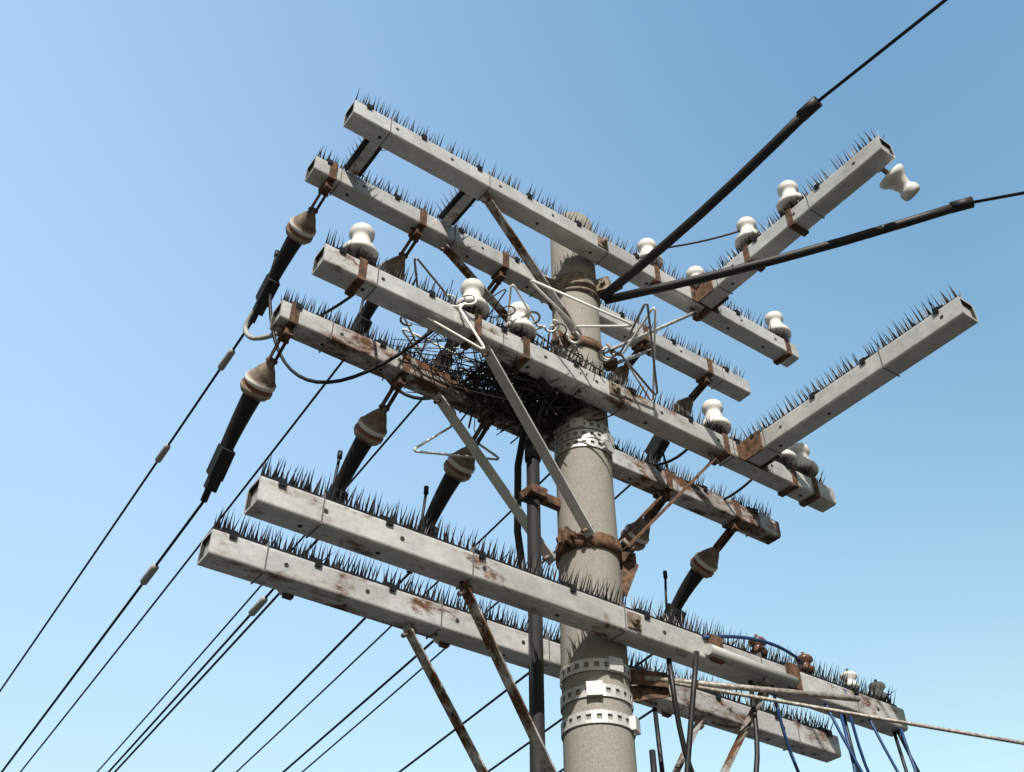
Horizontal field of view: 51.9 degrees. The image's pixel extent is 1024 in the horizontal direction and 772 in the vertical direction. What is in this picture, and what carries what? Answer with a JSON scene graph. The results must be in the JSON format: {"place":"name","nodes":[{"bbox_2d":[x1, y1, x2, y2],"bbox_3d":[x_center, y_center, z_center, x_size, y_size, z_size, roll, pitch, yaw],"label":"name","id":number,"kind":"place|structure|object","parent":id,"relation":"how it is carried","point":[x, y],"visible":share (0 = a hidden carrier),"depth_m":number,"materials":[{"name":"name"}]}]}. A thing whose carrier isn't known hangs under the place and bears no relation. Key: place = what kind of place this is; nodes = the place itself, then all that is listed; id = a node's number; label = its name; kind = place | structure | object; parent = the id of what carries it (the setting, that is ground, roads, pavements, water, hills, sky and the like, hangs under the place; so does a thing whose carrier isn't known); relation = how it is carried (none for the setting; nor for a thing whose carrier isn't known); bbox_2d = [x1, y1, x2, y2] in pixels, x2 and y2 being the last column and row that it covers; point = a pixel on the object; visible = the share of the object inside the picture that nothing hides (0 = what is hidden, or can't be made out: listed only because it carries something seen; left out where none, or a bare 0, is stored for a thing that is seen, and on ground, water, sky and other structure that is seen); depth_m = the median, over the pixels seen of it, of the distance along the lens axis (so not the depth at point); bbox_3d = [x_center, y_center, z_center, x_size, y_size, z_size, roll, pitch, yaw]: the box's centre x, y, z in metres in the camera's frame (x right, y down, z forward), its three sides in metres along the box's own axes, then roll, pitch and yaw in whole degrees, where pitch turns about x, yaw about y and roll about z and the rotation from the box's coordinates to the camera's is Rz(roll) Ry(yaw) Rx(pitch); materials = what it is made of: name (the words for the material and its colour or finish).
{"place":"outdoors","nodes":[
{"label":"outdoors","id":0,"kind":"place"},
{"bbox_2d":[0,0,1023,771],"label":"sky","id":1,"kind":"structure","parent":0,"point":[156,156],"materials":[{"name":"blue"}]},
{"bbox_2d":[514,377,549,569],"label":"riser cables","id":2,"kind":"object","parent":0,"point":[518,477],"visible":0.52,"depth_m":3.92,"materials":[{"name":"black rubber"}]},
{"bbox_2d":[530,280,631,343],"bbox_3d":[0.242,-0.241,3.888,0.366,0.211,0.210,2,-40,-3],"label":"clothes hanger","id":3,"kind":"object","parent":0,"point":[571,321],"visible":1,"depth_m":3.85,"materials":[{"name":"white metal"}]},
{"label":"ground","id":4,"kind":"structure","parent":0,"visible":0},
{"bbox_2d":[519,439,560,771],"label":"riser conduit","id":5,"kind":"object","parent":4,"relation":"on","point":[534,495],"visible":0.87,"depth_m":3.53,"materials":[{"name":"black plastic"}]},
{"bbox_2d":[550,212,636,771],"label":"utility pole","id":6,"kind":"object","parent":4,"relation":"on","point":[586,471],"visible":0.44,"depth_m":3.57,"materials":[{"name":"concrete"}]},
{"bbox_2d":[401,623,487,771],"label":"brace","id":7,"kind":"object","parent":6,"relation":"attached to","point":[409,631],"visible":1,"depth_m":3.18,"materials":[{"name":"metal"}]},
{"bbox_2d":[382,280,603,444],"bbox_3d":[-0.045,-0.022,3.925,0.962,0.372,0.523,25,-46,-26],"label":"bird nest","id":8,"kind":"object","parent":6,"relation":"attached to","point":[447,340],"visible":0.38,"depth_m":3.87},
{"bbox_2d":[413,408,498,460],"bbox_3d":[-0.196,0.207,3.960,0.395,0.268,0.030,27,-47,-29],"label":"clothes hanger","id":9,"kind":"object","parent":8,"relation":"hanging from","point":[448,454],"visible":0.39,"depth_m":3.91,"materials":[{"name":"white metal"}]},
{"bbox_2d":[506,284,559,370],"bbox_3d":[0.080,-0.209,3.952,0.204,0.092,0.412,3,-40,-3],"label":"wire","id":10,"kind":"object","parent":8,"relation":"on","point":[530,314],"visible":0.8,"depth_m":3.90,"materials":[{"name":"white metal"}]},
{"bbox_2d":[433,392,555,564],"bbox_3d":[-0.070,0.329,3.814,0.506,0.582,0.045,20,-44,-22],"label":"brace","id":11,"kind":"object","parent":6,"relation":"attached to","point":[483,462],"visible":0.95,"depth_m":3.82,"materials":[{"name":"metal"}]},
{"bbox_2d":[197,529,840,762],"bbox_3d":[0.193,0.943,3.580,2.620,0.101,0.089,25,-46,-26],"label":"cross arm","id":12,"kind":"object","parent":6,"relation":"attached to","point":[246,560],"visible":0.83,"depth_m":3.28},
{"bbox_2d":[114,593,279,771],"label":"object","id":13,"kind":"object","parent":12,"relation":"attached to","point":[204,674],"visible":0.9,"depth_m":3.51,"materials":[{"name":"black metal"}]},
{"bbox_2d":[282,640,433,771],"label":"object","id":14,"kind":"object","parent":12,"relation":"attached to","point":[359,705],"visible":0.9,"depth_m":3.71,"materials":[{"name":"black metal"}]},
{"bbox_2d":[213,507,832,736],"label":"bird spikes","id":15,"kind":"object","parent":12,"relation":"on","point":[234,534],"visible":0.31,"depth_m":3.34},
{"bbox_2d":[652,707,664,771],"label":"cable","id":16,"kind":"object","parent":12,"relation":"hanging from","point":[658,742],"visible":0.5,"depth_m":3.61,"materials":[{"name":"black rubber"}]},
{"bbox_2d":[269,300,780,544],"bbox_3d":[0.176,0.202,4.191,2.440,0.101,0.089,25,-46,-26],"label":"cross arm","id":17,"kind":"object","parent":6,"relation":"attached to","point":[326,336],"visible":0.67,"depth_m":3.93},
{"bbox_2d":[200,301,299,502],"bbox_3d":[-0.922,0.065,3.689,0.118,0.520,0.592,25,-46,-26],"label":"strain insulator","id":18,"kind":"object","parent":17,"relation":"hanging from","point":[257,385],"visible":1,"depth_m":3.67,"materials":[{"name":"black metal"}]},
{"bbox_2d":[1,502,204,771],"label":"conductor","id":19,"kind":"object","parent":18,"relation":"attached to","point":[149,573],"visible":1,"depth_m":4.12,"materials":[{"name":"black metal"}]},
{"bbox_2d":[316,352,410,540],"bbox_3d":[-0.557,0.231,3.893,0.118,0.511,0.599,25,-46,-26],"label":"strain insulator","id":20,"kind":"object","parent":17,"relation":"attached to","point":[370,429],"visible":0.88,"depth_m":3.85,"materials":[{"name":"black metal"}]},
{"bbox_2d":[108,540,317,771],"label":"conductor","id":21,"kind":"object","parent":20,"relation":"attached to","point":[260,603],"visible":0.86,"depth_m":4.39,"materials":[{"name":"black metal"}]},
{"bbox_2d":[406,390,496,573],"bbox_3d":[-0.235,0.379,4.055,0.118,0.529,0.586,25,-46,-26],"label":"strain insulator","id":22,"kind":"object","parent":17,"relation":"hanging from","point":[458,470],"visible":0.66,"depth_m":4.03,"materials":[{"name":"black rubber"}]},
{"bbox_2d":[211,573,409,771],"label":"conductor","id":23,"kind":"object","parent":22,"relation":"attached to","point":[305,678],"visible":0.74,"depth_m":4.54,"materials":[{"name":"black metal"}]},
{"bbox_2d":[281,288,770,517],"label":"bird spikes","id":24,"kind":"object","parent":17,"relation":"on","point":[383,343],"visible":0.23,"depth_m":3.96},
{"bbox_2d":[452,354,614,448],"bbox_3d":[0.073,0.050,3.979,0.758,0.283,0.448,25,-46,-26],"label":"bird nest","id":25,"kind":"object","parent":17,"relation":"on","point":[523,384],"visible":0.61,"depth_m":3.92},
{"bbox_2d":[620,469,673,570],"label":"strain insulator","id":26,"kind":"object","parent":17,"relation":"hanging from","point":[640,542],"visible":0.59,"depth_m":4.41,"materials":[{"name":"ceramic"}]},
{"bbox_2d":[398,672,528,771],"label":"conductor","id":27,"kind":"object","parent":26,"relation":"attached to","point":[464,722],"visible":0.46,"depth_m":5.00,"materials":[{"name":"black metal"}]},
{"bbox_2d":[661,500,742,625],"bbox_3d":[0.816,0.845,4.642,0.118,0.482,0.595,25,-46,-26],"label":"strain insulator","id":28,"kind":"object","parent":17,"relation":"hanging from","point":[703,563],"visible":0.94,"depth_m":4.60,"materials":[{"name":"black rubber"}]},
{"bbox_2d":[305,156,750,401],"bbox_3d":[0.176,-0.424,4.721,2.400,0.101,0.089,25,-46,-26],"label":"cross arm","id":29,"kind":"object","parent":6,"relation":"attached to","point":[365,196],"visible":0.79,"depth_m":4.50},
{"bbox_2d":[249,162,338,322],"bbox_3d":[-0.900,-0.576,4.302,0.118,0.390,0.656,25,-46,-26],"label":"strain insulator","id":30,"kind":"object","parent":29,"relation":"attached to","point":[300,229],"visible":1,"depth_m":4.27,"materials":[{"name":"black metal"}]},
{"bbox_2d":[0,322,252,691],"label":"conductor","id":31,"kind":"object","parent":30,"relation":"attached to","point":[222,365],"visible":0.98,"depth_m":4.92,"materials":[{"name":"black metal"}]},
{"bbox_2d":[243,295,354,340],"bbox_3d":[-0.764,-0.377,4.079,0.140,0.384,0.979,28,-48,-29],"label":"grey jumper tube","id":32,"kind":"object","parent":31,"relation":"attached to","point":[248,335],"visible":0.41,"depth_m":4.28,"materials":[{"name":"grey plastic"}]},
{"bbox_2d":[268,291,433,383],"bbox_3d":[-0.581,-0.278,3.995,0.937,0.692,0.046,-15,-42,17],"label":"jumper","id":33,"kind":"object","parent":30,"relation":"attached to","point":[383,363],"visible":0.75,"depth_m":3.77,"materials":[{"name":"black rubber"}]},
{"bbox_2d":[348,141,377,175],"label":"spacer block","id":34,"kind":"structure","parent":29,"relation":"attached to","point":[363,158],"depth_m":4.19,"materials":[{"name":"metal"}]},
{"bbox_2d":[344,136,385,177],"bbox_3d":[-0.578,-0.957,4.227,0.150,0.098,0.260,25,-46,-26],"label":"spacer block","id":35,"kind":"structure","parent":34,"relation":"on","point":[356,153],"depth_m":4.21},
{"bbox_2d":[352,208,427,334],"bbox_3d":[-0.549,-0.422,4.475,0.118,0.402,0.628,25,-46,-26],"label":"strain insulator","id":36,"kind":"object","parent":29,"relation":"attached to","point":[367,310],"visible":0.44,"depth_m":4.41,"materials":[{"name":"ceramic"}]},
{"bbox_2d":[20,361,343,771],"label":"conductor","id":37,"kind":"object","parent":36,"relation":"attached to","point":[228,508],"visible":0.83,"depth_m":5.43,"materials":[{"name":"black metal"}]},
{"bbox_2d":[432,251,508,369],"bbox_3d":[-0.208,-0.268,4.665,0.118,0.392,0.633,25,-46,-26],"label":"strain insulator","id":38,"kind":"object","parent":29,"relation":"attached to","point":[498,277],"visible":0.16,"depth_m":4.56,"materials":[{"name":"ceramic"}]},
{"bbox_2d":[97,396,424,771],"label":"conductor","id":39,"kind":"object","parent":38,"relation":"attached to","point":[303,536],"visible":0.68,"depth_m":5.84,"materials":[{"name":"black metal"}]},
{"bbox_2d":[439,241,534,343],"bbox_3d":[-0.074,-0.342,4.373,0.523,0.479,0.040,20,-44,-22],"label":"brace","id":40,"kind":"object","parent":29,"relation":"attached to","point":[456,260],"visible":0.52,"depth_m":4.40,"materials":[{"name":"metal"}]},
{"bbox_2d":[316,146,745,377],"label":"bird spikes","id":41,"kind":"object","parent":29,"relation":"on","point":[460,229],"visible":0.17,"depth_m":4.61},
{"bbox_2d":[608,324,649,383],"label":"strain insulator","id":42,"kind":"object","parent":29,"relation":"attached to","point":[624,369],"visible":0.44,"depth_m":4.93,"materials":[{"name":"black metal"}]},
{"bbox_2d":[236,473,549,771],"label":"conductor","id":43,"kind":"object","parent":42,"relation":"attached to","point":[389,627],"visible":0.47,"depth_m":6.24,"materials":[{"name":"black metal"}]},
{"bbox_2d":[644,358,713,463],"bbox_3d":[0.804,0.158,5.176,0.094,0.382,0.550,25,-46,-26],"label":"strain insulator","id":44,"kind":"object","parent":29,"relation":"attached to","point":[657,444],"visible":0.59,"depth_m":5.12,"materials":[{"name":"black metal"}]},
{"bbox_2d":[302,485,630,771],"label":"conductor","id":45,"kind":"object","parent":44,"relation":"attached to","point":[442,650],"visible":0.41,"depth_m":6.58,"materials":[{"name":"black metal"}]},
{"bbox_2d":[481,345,594,537],"bbox_3d":[0.085,0.188,3.647,0.506,0.582,0.045,30,-48,-30],"label":"brace","id":46,"kind":"object","parent":6,"relation":"attached to","point":[543,451],"visible":0.99,"depth_m":3.64,"materials":[{"name":"metal"}]},
{"bbox_2d":[343,100,798,366],"bbox_3d":[0.361,-0.593,4.521,2.400,0.101,0.089,25,-46,-26],"label":"cross arm","id":47,"kind":"object","parent":6,"relation":"attached to","point":[391,136],"visible":0.87,"depth_m":4.34},
{"bbox_2d":[442,193,473,224],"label":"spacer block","id":48,"kind":"structure","parent":47,"relation":"attached to","point":[457,209],"depth_m":4.39,"materials":[{"name":"metal"}]},
{"bbox_2d":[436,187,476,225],"bbox_3d":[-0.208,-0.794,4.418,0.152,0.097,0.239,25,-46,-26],"label":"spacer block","id":49,"kind":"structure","parent":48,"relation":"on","point":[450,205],"depth_m":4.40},
{"bbox_2d":[481,192,582,338],"bbox_3d":[0.078,-0.481,4.210,0.523,0.479,0.040,30,-49,-31],"label":"brace","id":50,"kind":"object","parent":47,"relation":"attached to","point":[511,236],"visible":0.83,"depth_m":4.21,"materials":[{"name":"metal"}]},
{"bbox_2d":[355,89,791,341],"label":"bird spikes","id":51,"kind":"object","parent":47,"relation":"on","point":[478,166],"visible":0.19,"depth_m":4.41,"materials":[{"name":"black plastic"}]},
{"bbox_2d":[637,238,662,285],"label":"pin insulator","id":52,"kind":"object","parent":47,"relation":"attached to","point":[646,245],"visible":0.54,"depth_m":4.72,"materials":[{"name":"white ceramic"}]},
{"bbox_2d":[605,307,699,354],"bbox_3d":[0.610,-0.240,4.500,0.523,0.479,0.040,20,-44,-22],"label":"brace","id":53,"kind":"object","parent":47,"relation":"attached to","point":[695,314],"visible":0.85,"depth_m":4.50,"materials":[{"name":"metal"}]},
{"bbox_2d":[686,266,710,321],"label":"pin insulator","id":54,"kind":"object","parent":47,"relation":"attached to","point":[694,270],"visible":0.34,"depth_m":4.88,"materials":[{"name":"white ceramic"}]},
{"bbox_2d":[690,281,728,313],"bbox_3d":[0.897,-0.417,4.720,0.160,0.096,0.100,25,-46,-26],"label":"mounting bracket","id":55,"kind":"object","parent":47,"relation":"attached to","point":[700,292],"visible":0.57,"depth_m":4.70,"materials":[{"name":"brown metal"}]},
{"bbox_2d":[765,311,791,365],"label":"pin insulator","id":56,"kind":"object","parent":47,"relation":"attached to","point":[775,318],"visible":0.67,"depth_m":5.06,"materials":[{"name":"white ceramic"}]},
{"bbox_2d":[700,136,895,308],"bbox_3d":[1.167,-0.668,4.432,0.089,0.101,1.030,25,-46,-26],"label":"outrigger arm","id":57,"kind":"object","parent":47,"relation":"attached to","point":[864,165],"visible":0.97,"depth_m":4.31},
{"bbox_2d":[735,216,765,271],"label":"pin insulator","id":58,"kind":"object","parent":57,"relation":"attached to","point":[745,225],"visible":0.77,"depth_m":4.61,"materials":[{"name":"white ceramic"}]},
{"bbox_2d":[776,180,808,236],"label":"pin insulator","id":59,"kind":"object","parent":57,"relation":"attached to","point":[787,190],"visible":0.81,"depth_m":4.44,"materials":[{"name":"white ceramic"}]},
{"bbox_2d":[703,129,884,283],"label":"bird spikes","id":60,"kind":"object","parent":57,"relation":"on","point":[755,237],"visible":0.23,"depth_m":4.41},
{"bbox_2d":[878,164,919,200],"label":"pin insulator","id":61,"kind":"object","parent":57,"relation":"attached to","point":[895,178],"visible":0.99,"depth_m":4.10,"materials":[{"name":"white ceramic"}]},
{"bbox_2d":[311,243,835,512],"bbox_3d":[0.361,0.034,3.992,2.440,0.101,0.089,25,-46,-26],"label":"cross arm","id":62,"kind":"object","parent":6,"relation":"attached to","point":[378,287],"visible":0.82,"depth_m":3.85},
{"bbox_2d":[342,222,378,296],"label":"pin insulator","id":63,"kind":"object","parent":62,"relation":"attached to","point":[362,235],"visible":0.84,"depth_m":3.55,"materials":[{"name":"white ceramic"}]},
{"bbox_2d":[426,293,485,349],"bbox_3d":[-0.254,-0.222,3.613,0.332,0.294,0.039,0,-40,0],"label":"clothes hanger","id":64,"kind":"object","parent":62,"relation":"hanging from","point":[460,306],"visible":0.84,"depth_m":3.58,"materials":[{"name":"white metal"}]},
{"bbox_2d":[456,278,489,350],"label":"pin insulator","id":65,"kind":"object","parent":62,"relation":"attached to","point":[475,286],"visible":0.7,"depth_m":3.76,"materials":[{"name":"white ceramic"}]},
{"bbox_2d":[505,302,536,372],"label":"pin insulator","id":66,"kind":"object","parent":62,"relation":"attached to","point":[523,320],"visible":0.69,"depth_m":3.84,"materials":[{"name":"white ceramic"}]},
{"bbox_2d":[325,227,824,483],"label":"bird spikes","id":67,"kind":"object","parent":62,"relation":"on","point":[506,329],"visible":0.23,"depth_m":3.90,"materials":[{"name":"black plastic"}]},
{"bbox_2d":[597,302,657,395],"bbox_3d":[0.425,-0.122,3.938,0.406,0.115,0.211,75,-78,-49],"label":"clothes hanger","id":68,"kind":"object","parent":67,"relation":"attached to","point":[618,353],"visible":1,"depth_m":3.94,"materials":[{"name":"grey metal"}]},
{"bbox_2d":[600,307,656,400],"bbox_3d":[0.443,-0.114,4.017,0.209,0.131,0.401,-2,-40,2],"label":"clothes hanger","id":69,"kind":"object","parent":67,"relation":"on","point":[628,345],"visible":0.59,"depth_m":4.01,"materials":[{"name":"white metal"}]},
{"bbox_2d":[701,399,730,465],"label":"pin insulator","id":70,"kind":"object","parent":62,"relation":"on","point":[712,408],"visible":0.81,"depth_m":4.29,"materials":[{"name":"white ceramic"}]},
{"bbox_2d":[736,430,779,471],"bbox_3d":[1.003,0.258,4.247,0.160,0.096,0.100,25,-46,-26],"label":"mounting bracket","id":71,"kind":"object","parent":62,"relation":"attached to","point":[747,448],"visible":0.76,"depth_m":4.23,"materials":[{"name":"brown metal"}]},
{"bbox_2d":[777,448,798,497],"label":"pin insulator","id":72,"kind":"object","parent":62,"relation":"attached to","point":[789,454],"visible":0.23,"depth_m":4.41,"materials":[{"name":"white ceramic"}]},
{"bbox_2d":[789,443,820,506],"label":"pin insulator","id":73,"kind":"object","parent":62,"relation":"attached to","point":[801,451],"visible":0.62,"depth_m":4.51,"materials":[{"name":"white ceramic"}]},
{"bbox_2d":[748,296,978,465],"bbox_3d":[1.276,0.004,3.957,0.089,0.101,1.040,25,-46,-26],"label":"outrigger arm","id":74,"kind":"object","parent":62,"relation":"attached to","point":[932,333],"visible":0.93,"depth_m":3.87},
{"bbox_2d":[741,284,960,439],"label":"bird spikes","id":75,"kind":"object","parent":74,"relation":"on","point":[935,310],"visible":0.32,"depth_m":3.96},
{"bbox_2d":[548,274,600,310],"bbox_3d":[0.271,-0.370,4.504,0.228,0.089,0.230,25,-46,-26],"label":"pole band","id":76,"kind":"object","parent":6,"relation":"attached to","point":[562,288],"visible":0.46,"depth_m":4.42,"materials":[{"name":"metal"}]},
{"bbox_2d":[539,272,610,296],"bbox_3d":[0.275,-0.389,4.520,0.307,0.070,0.216,-4,-40,5],"label":"pole clamp","id":77,"kind":"object","parent":6,"relation":"attached to","point":[601,284],"visible":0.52,"depth_m":4.46,"materials":[{"name":"metal"}]},
{"bbox_2d":[599,0,947,300],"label":"covered cable","id":78,"kind":"object","parent":77,"relation":"attached to","point":[809,108],"visible":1,"depth_m":3.99,"materials":[{"name":"black rubber"}]},
{"bbox_2d":[604,191,1023,304],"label":"covered cable","id":79,"kind":"object","parent":77,"relation":"attached to","point":[959,205],"visible":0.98,"depth_m":4.27,"materials":[{"name":"black rubber"}]},
{"bbox_2d":[243,476,907,736],"bbox_3d":[0.378,0.774,3.381,2.620,0.101,0.089,25,-46,-26],"label":"cross arm","id":80,"kind":"object","parent":6,"relation":"attached to","point":[306,514],"visible":0.91,"depth_m":3.13},
{"bbox_2d":[457,581,556,771],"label":"brace","id":81,"kind":"object","parent":80,"relation":"attached to","point":[466,591],"visible":1,"depth_m":2.99,"materials":[{"name":"metal"}]},
{"bbox_2d":[260,452,896,706],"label":"bird spikes","id":82,"kind":"object","parent":80,"relation":"on","point":[391,520],"visible":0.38,"depth_m":3.25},
{"bbox_2d":[684,651,698,771],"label":"cable","id":83,"kind":"object","parent":80,"relation":"hanging from","point":[691,714],"visible":1,"depth_m":3.28,"materials":[{"name":"black rubber"}]},
{"bbox_2d":[666,658,759,771],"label":"cable","id":84,"kind":"object","parent":80,"relation":"hanging from","point":[679,723],"visible":0.87,"depth_m":3.34,"materials":[{"name":"black rubber"}]},
{"bbox_2d":[720,685,768,771],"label":"brace","id":85,"kind":"object","parent":80,"relation":"attached to","point":[736,746],"visible":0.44,"depth_m":3.42,"materials":[{"name":"metal"}]},
{"bbox_2d":[702,635,802,663],"bbox_3d":[0.856,0.914,3.649,0.566,0.095,0.032,29,-48,-30],"label":"cable","id":86,"kind":"object","parent":80,"relation":"attached to","point":[751,639],"visible":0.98,"depth_m":3.64,"materials":[{"name":"blue rubber"}]},
{"bbox_2d":[705,634,887,700],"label":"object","id":87,"kind":"object","parent":80,"relation":"attached to","point":[716,652],"visible":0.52,"depth_m":3.57,"materials":[{"name":"white ceramic"}]},
{"bbox_2d":[771,685,856,771],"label":"cable","id":88,"kind":"object","parent":80,"relation":"hanging from","point":[788,744],"visible":0.84,"depth_m":3.56,"materials":[{"name":"blue rubber"}]},
{"bbox_2d":[843,714,907,771],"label":"cable","id":89,"kind":"object","parent":80,"relation":"hanging from","point":[897,745],"visible":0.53,"depth_m":3.81,"materials":[{"name":"black rubber"}]},
{"bbox_2d":[844,690,916,771],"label":"cable","id":90,"kind":"object","parent":80,"relation":"hanging from","point":[861,752],"visible":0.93,"depth_m":3.75,"materials":[{"name":"blue rubber"}]},
{"bbox_2d":[554,417,610,443],"bbox_3d":[0.269,0.210,4.013,0.217,0.040,0.217,25,-46,-26],"label":"perforated metal band","id":91,"kind":"object","parent":6,"relation":"attached to","point":[577,424],"visible":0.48,"depth_m":3.94,"materials":[{"name":"metal"}]},
{"bbox_2d":[550,330,617,371],"bbox_3d":[0.269,-0.114,4.288,0.321,0.045,0.221,25,-46,-26],"label":"pole clamp","id":92,"kind":"object","parent":6,"relation":"attached to","point":[598,346],"visible":0.41,"depth_m":4.21,"materials":[{"name":"orange metal"}]},
{"bbox_2d":[554,438,613,463],"bbox_3d":[0.274,0.271,3.953,0.219,0.040,0.235,25,-46,-26],"label":"perforated metal band","id":93,"kind":"object","parent":6,"relation":"attached to","point":[606,446],"visible":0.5,"depth_m":3.89,"materials":[{"name":"metal"}]},
{"bbox_2d":[554,429,613,453],"bbox_3d":[0.273,0.239,3.981,0.218,0.040,0.233,25,-46,-26],"label":"perforated metal band","id":94,"kind":"object","parent":6,"relation":"attached to","point":[606,435],"visible":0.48,"depth_m":3.92,"materials":[{"name":"metal"}]},
{"bbox_2d":[555,526,636,569],"bbox_3d":[0.269,0.596,3.687,0.333,0.055,0.233,25,-46,-26],"label":"brace clamp","id":95,"kind":"object","parent":6,"relation":"attached to","point":[567,538],"visible":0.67,"depth_m":3.60,"materials":[{"name":"orange metal"}]},
{"bbox_2d":[621,452,719,552],"bbox_3d":[0.604,0.424,3.929,0.506,0.582,0.040,20,-44,-22],"label":"brace","id":96,"kind":"object","parent":95,"relation":"attached to","point":[629,547],"visible":1,"depth_m":3.86,"materials":[{"name":"orange metal"}]},
{"bbox_2d":[560,656,631,689],"bbox_3d":[0.274,0.943,3.385,0.230,0.044,0.246,25,-46,-26],"label":"perforated band","id":97,"kind":"object","parent":6,"relation":"attached to","point":[615,665],"visible":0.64,"depth_m":3.31,"materials":[{"name":"metal"}]},
{"bbox_2d":[560,681,633,714],"bbox_3d":[0.269,1.012,3.335,0.231,0.044,0.231,25,-46,-26],"label":"perforated band","id":98,"kind":"object","parent":6,"relation":"attached to","point":[595,688],"visible":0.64,"depth_m":3.26,"materials":[{"name":"metal"}]},
{"bbox_2d":[561,710,640,741],"bbox_3d":[0.271,1.075,3.279,0.233,0.044,0.239,25,-46,-26],"label":"perforated band","id":99,"kind":"object","parent":6,"relation":"attached to","point":[633,725],"visible":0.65,"depth_m":3.21,"materials":[{"name":"metal"}]},
{"bbox_2d":[621,560,638,596],"bbox_3d":[0.394,0.662,3.626,0.109,0.164,0.028,25,-46,-26],"label":"clamp tag plate","id":100,"kind":"object","parent":6,"relation":"attached to","point":[628,570],"visible":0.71,"depth_m":3.64,"materials":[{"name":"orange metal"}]},
{"bbox_2d":[672,716,704,771],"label":"brace","id":101,"kind":"object","parent":6,"relation":"attached to","point":[698,725],"visible":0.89,"depth_m":3.72,"materials":[{"name":"metal"}]},
{"bbox_2d":[629,669,1023,744],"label":"messenger strand","id":102,"kind":"object","parent":6,"relation":"attached to","point":[651,685],"visible":0.82,"depth_m":3.43,"materials":[{"name":"metal"}]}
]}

